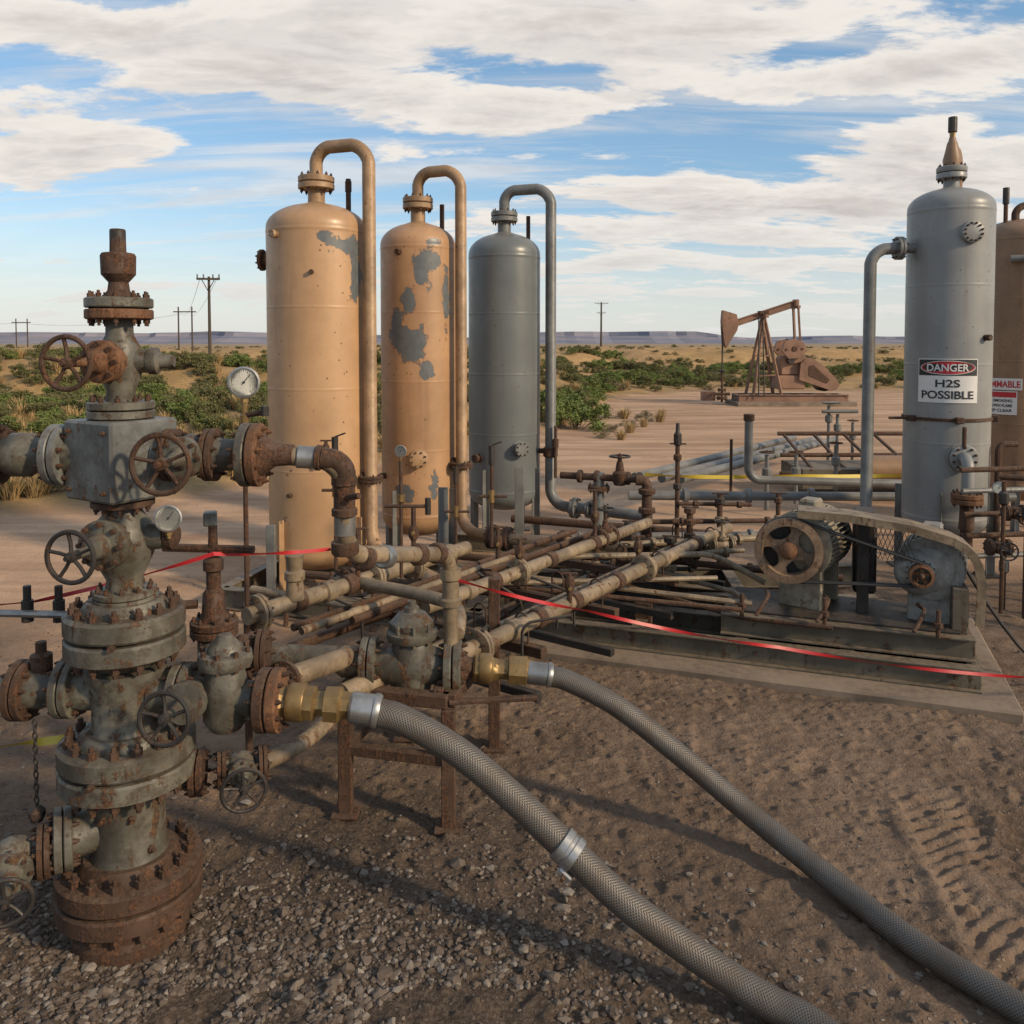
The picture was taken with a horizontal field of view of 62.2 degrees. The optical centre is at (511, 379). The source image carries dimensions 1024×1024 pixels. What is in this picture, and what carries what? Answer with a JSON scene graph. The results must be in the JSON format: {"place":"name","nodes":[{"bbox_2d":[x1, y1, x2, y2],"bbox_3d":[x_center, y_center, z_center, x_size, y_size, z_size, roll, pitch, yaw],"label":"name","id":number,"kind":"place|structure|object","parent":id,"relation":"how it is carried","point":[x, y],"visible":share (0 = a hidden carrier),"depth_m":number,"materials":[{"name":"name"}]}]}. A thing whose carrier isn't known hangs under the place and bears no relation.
{"place":"outdoors","nodes":[
{"label":"outdoors","id":0,"kind":"place"},
{"bbox_2d":[0,331,903,343],"bbox_3d":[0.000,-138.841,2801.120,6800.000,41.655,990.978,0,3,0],"label":"mesa","id":1,"kind":"structure","parent":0,"point":[575,337],"depth_m":2512.05,"materials":[{"name":"brown stone"}]},
{"bbox_2d":[0,344,1023,1023],"bbox_3d":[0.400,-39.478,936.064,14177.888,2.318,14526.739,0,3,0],"label":"ground","id":2,"kind":"structure","parent":0,"point":[938,768],"depth_m":4.25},
{"bbox_2d":[11,319,30,347],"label":"utility pole frame","id":3,"kind":"object","parent":2,"relation":"on","point":[27,322],"visible":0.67,"depth_m":195.59,"materials":[{"name":"brown wood"}]},
{"bbox_2d":[10,277,217,325],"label":"power line","id":4,"kind":"object","parent":3,"relation":"attached to","point":[155,318],"visible":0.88,"depth_m":151.21,"materials":[{"name":"metal"}]},
{"bbox_2d":[0,228,334,966],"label":"wellhead christmas tree","id":5,"kind":"object","parent":2,"relation":"on","point":[123,867],"visible":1,"depth_m":3.19,"materials":[{"name":"metal"}]},
{"bbox_2d":[0,735,64,746],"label":"yellow barrier tape","id":6,"kind":"object","parent":5,"relation":"attached to","point":[45,741],"visible":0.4,"depth_m":3.65,"materials":[{"name":"yellow plastic"}]},
{"bbox_2d":[0,548,330,604],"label":"red barrier tape","id":7,"kind":"object","parent":5,"relation":"attached to","point":[189,561],"visible":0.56,"depth_m":3.58,"materials":[{"name":"red plastic"}]},
{"bbox_2d":[173,307,195,351],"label":"utility pole frame","id":8,"kind":"object","parent":2,"relation":"on","point":[191,311],"visible":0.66,"depth_m":150.64,"materials":[{"name":"brown wood"}]},
{"bbox_2d":[196,274,219,353],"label":"utility pole","id":9,"kind":"object","parent":2,"relation":"on","point":[209,318],"visible":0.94,"depth_m":49.30,"materials":[{"name":"brown wood"}]},
{"bbox_2d":[227,366,268,752],"bbox_3d":[-1.334,1.021,4.355,0.212,2.181,0.096,0,3,0],"label":"pressure gauge","id":10,"kind":"object","parent":2,"relation":"on","point":[243,383],"visible":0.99,"depth_m":4.31,"materials":[{"name":"white metal"}]},
{"bbox_2d":[255,138,382,597],"bbox_3d":[-1.721,-0.112,7.728,1.034,4.150,1.418,-1,3,-26],"label":"pressure vessel","id":11,"kind":"object","parent":2,"relation":"on","point":[316,260],"visible":0.9,"depth_m":7.54,"materials":[{"name":"beige paint"}]},
{"bbox_2d":[266,432,523,588],"bbox_3d":[-0.460,1.153,7.590,3.065,1.635,1.992,-2,3,-39],"label":"instrument tubing","id":12,"kind":"object","parent":2,"relation":"on","point":[271,562],"visible":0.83,"depth_m":7.54,"materials":[{"name":"metal"}]},
{"bbox_2d":[330,576,537,834],"bbox_3d":[-0.377,1.632,4.465,0.997,1.010,1.050,0,3,0],"label":"steel pipe stand","id":13,"kind":"object","parent":2,"relation":"on","point":[350,745],"visible":0.52,"depth_m":4.07,"materials":[{"name":"brown metal"}]},
{"bbox_2d":[246,600,553,727],"bbox_3d":[-0.551,1.327,3.765,1.513,0.460,1.053,0,3,0],"label":"valve manifold","id":14,"kind":"object","parent":13,"relation":"on","point":[411,657],"visible":0.76,"depth_m":4.07,"materials":[{"name":"grey paint"}]},
{"bbox_2d":[289,445,461,650],"bbox_3d":[-0.482,0.787,3.669,0.290,1.107,1.100,2,3,32],"label":"flowline pipe","id":15,"kind":"object","parent":14,"relation":"on","point":[337,466],"visible":0.99,"depth_m":3.35,"materials":[{"name":"beige metal"}]},
{"bbox_2d":[458,579,1023,677],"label":"red barrier tape","id":16,"kind":"object","parent":15,"relation":"attached to","point":[742,642],"visible":1,"depth_m":4.95,"materials":[{"name":"red plastic"}]},
{"bbox_2d":[0,346,879,500],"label":"dry grass","id":17,"kind":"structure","parent":2,"relation":"on","point":[39,488],"depth_m":20.44,"materials":[{"name":"plant"}]},
{"bbox_2d":[380,165,500,545],"bbox_3d":[-0.735,-0.130,8.747,1.337,4.097,0.982,0,3,0],"label":"pressure vessel","id":18,"kind":"object","parent":2,"relation":"on","point":[423,269],"visible":0.91,"depth_m":8.50,"materials":[{"name":"beige paint"}]},
{"bbox_2d":[0,342,903,498],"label":"desert scrub","id":19,"kind":"object","parent":2,"relation":"on","point":[575,407],"visible":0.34,"depth_m":28.67,"materials":[{"name":"green plant"}]},
{"bbox_2d":[221,497,724,631],"bbox_3d":[0.034,1.610,8.139,5.165,0.688,3.377,0,3,0],"label":"vessel skid piping","id":20,"kind":"object","parent":2,"relation":"on","point":[233,589],"visible":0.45,"depth_m":7.90,"materials":[{"name":"beige paint"}]},
{"bbox_2d":[241,489,765,701],"bbox_3d":[0.210,1.407,5.874,3.403,1.277,3.886,0,3,0],"label":"pipe rack","id":21,"kind":"object","parent":2,"relation":"on","point":[390,602],"visible":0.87,"depth_m":5.44,"materials":[{"name":"beige metal"}]},
{"bbox_2d":[384,445,430,577],"bbox_3d":[-0.621,0.782,5.049,0.278,0.796,0.048,0,3,0],"label":"pressure gauge","id":22,"kind":"object","parent":21,"relation":"attached to","point":[400,451],"visible":1,"depth_m":5.04,"materials":[{"name":"gold metal"}]},
{"bbox_2d":[0,577,1022,1023],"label":"gravel","id":23,"kind":"structure","parent":2,"relation":"on","point":[84,1001],"depth_m":3.16,"materials":[{"name":"grey gravel"}]},
{"bbox_2d":[468,183,641,534],"bbox_3d":[0.519,-0.195,9.842,2.314,4.132,1.056,1,3,15],"label":"pressure vessel","id":24,"kind":"object","parent":2,"relation":"on","point":[504,329],"visible":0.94,"depth_m":9.68,"materials":[{"name":"grey paint"}]},
{"bbox_2d":[594,302,607,346],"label":"utility pole","id":25,"kind":"object","parent":2,"relation":"on","point":[601,305],"visible":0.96,"depth_m":204.44,"materials":[{"name":"brown wood"}]},
{"bbox_2d":[376,698,839,1023],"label":"braided hose","id":26,"kind":"object","parent":2,"relation":"on","point":[572,854],"visible":1,"depth_m":3.05,"materials":[{"name":"rubber"}]},
{"bbox_2d":[535,423,878,604],"bbox_3d":[1.698,1.179,7.389,3.008,1.600,1.515,0,3,0],"label":"valve cluster","id":27,"kind":"object","parent":2,"relation":"on","point":[723,544],"visible":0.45,"depth_m":7.42,"materials":[{"name":"metal"}]},
{"bbox_2d":[500,585,1023,723],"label":"concrete slab","id":28,"kind":"structure","parent":2,"relation":"on","point":[996,699],"depth_m":5.66,"materials":[{"name":"grey concrete"}]},
{"bbox_2d":[538,496,985,693],"bbox_3d":[1.840,1.415,6.536,3.066,1.087,1.350,1,3,20],"label":"belt driven pump skid","id":29,"kind":"object","parent":28,"relation":"on","point":[801,551],"visible":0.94,"depth_m":5.96,"materials":[{"name":"paint"}]},
{"bbox_2d":[645,473,901,478],"bbox_3d":[4.106,1.227,10.989,4.818,0.099,0.169,0,3,-5],"label":"yellow pipe","id":30,"kind":"object","parent":2,"relation":"on","point":[795,475],"visible":0.55,"depth_m":10.89,"materials":[{"name":"yellow metal"}]},
{"bbox_2d":[700,299,856,406],"bbox_3d":[9.800,-1.024,31.485,5.300,3.919,1.900,0,3,0],"label":"pumpjack","id":31,"kind":"object","parent":2,"relation":"on","point":[794,367],"visible":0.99,"depth_m":31.12,"materials":[{"name":"paint"}]},
{"bbox_2d":[551,666,1023,1023],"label":"braided hose","id":32,"kind":"object","parent":2,"relation":"on","point":[988,989],"visible":0.99,"depth_m":3.57,"materials":[{"name":"rubber"}]},
{"bbox_2d":[628,401,1023,652],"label":"background pipework","id":33,"kind":"object","parent":2,"relation":"on","point":[748,455],"visible":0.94,"depth_m":10.03,"materials":[{"name":"grey paint"}]},
{"bbox_2d":[860,116,998,578],"bbox_3d":[4.075,-0.330,8.349,1.458,4.530,1.177,0,3,0],"label":"pressure vessel","id":34,"kind":"object","parent":2,"relation":"on","point":[946,247],"visible":0.88,"depth_m":8.21,"materials":[{"name":"grey paint"}]},
{"bbox_2d":[918,358,977,402],"bbox_3d":[4.200,0.008,8.185,0.509,0.424,0.104,1,3,26],"label":"danger sign","id":35,"kind":"object","parent":34,"relation":"attached to","point":[947,380],"visible":1,"depth_m":8.14,"materials":[{"name":"white metal"}]},
{"bbox_2d":[990,187,1023,531],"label":"pressure vessel","id":36,"kind":"object","parent":2,"relation":"on","point":[1008,350],"visible":0.49,"depth_m":10.26,"materials":[{"name":"brown paint"}]},
{"bbox_2d":[992,378,1022,414],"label":"flammable sign","id":37,"kind":"object","parent":36,"relation":"attached to","point":[1004,402],"visible":0.84,"depth_m":10.29,"materials":[{"name":"white metal"}]},
{"bbox_2d":[0,0,1023,337],"label":"sky","id":38,"kind":"structure","parent":0,"point":[698,160],"materials":[{"name":"blue"}]}
]}

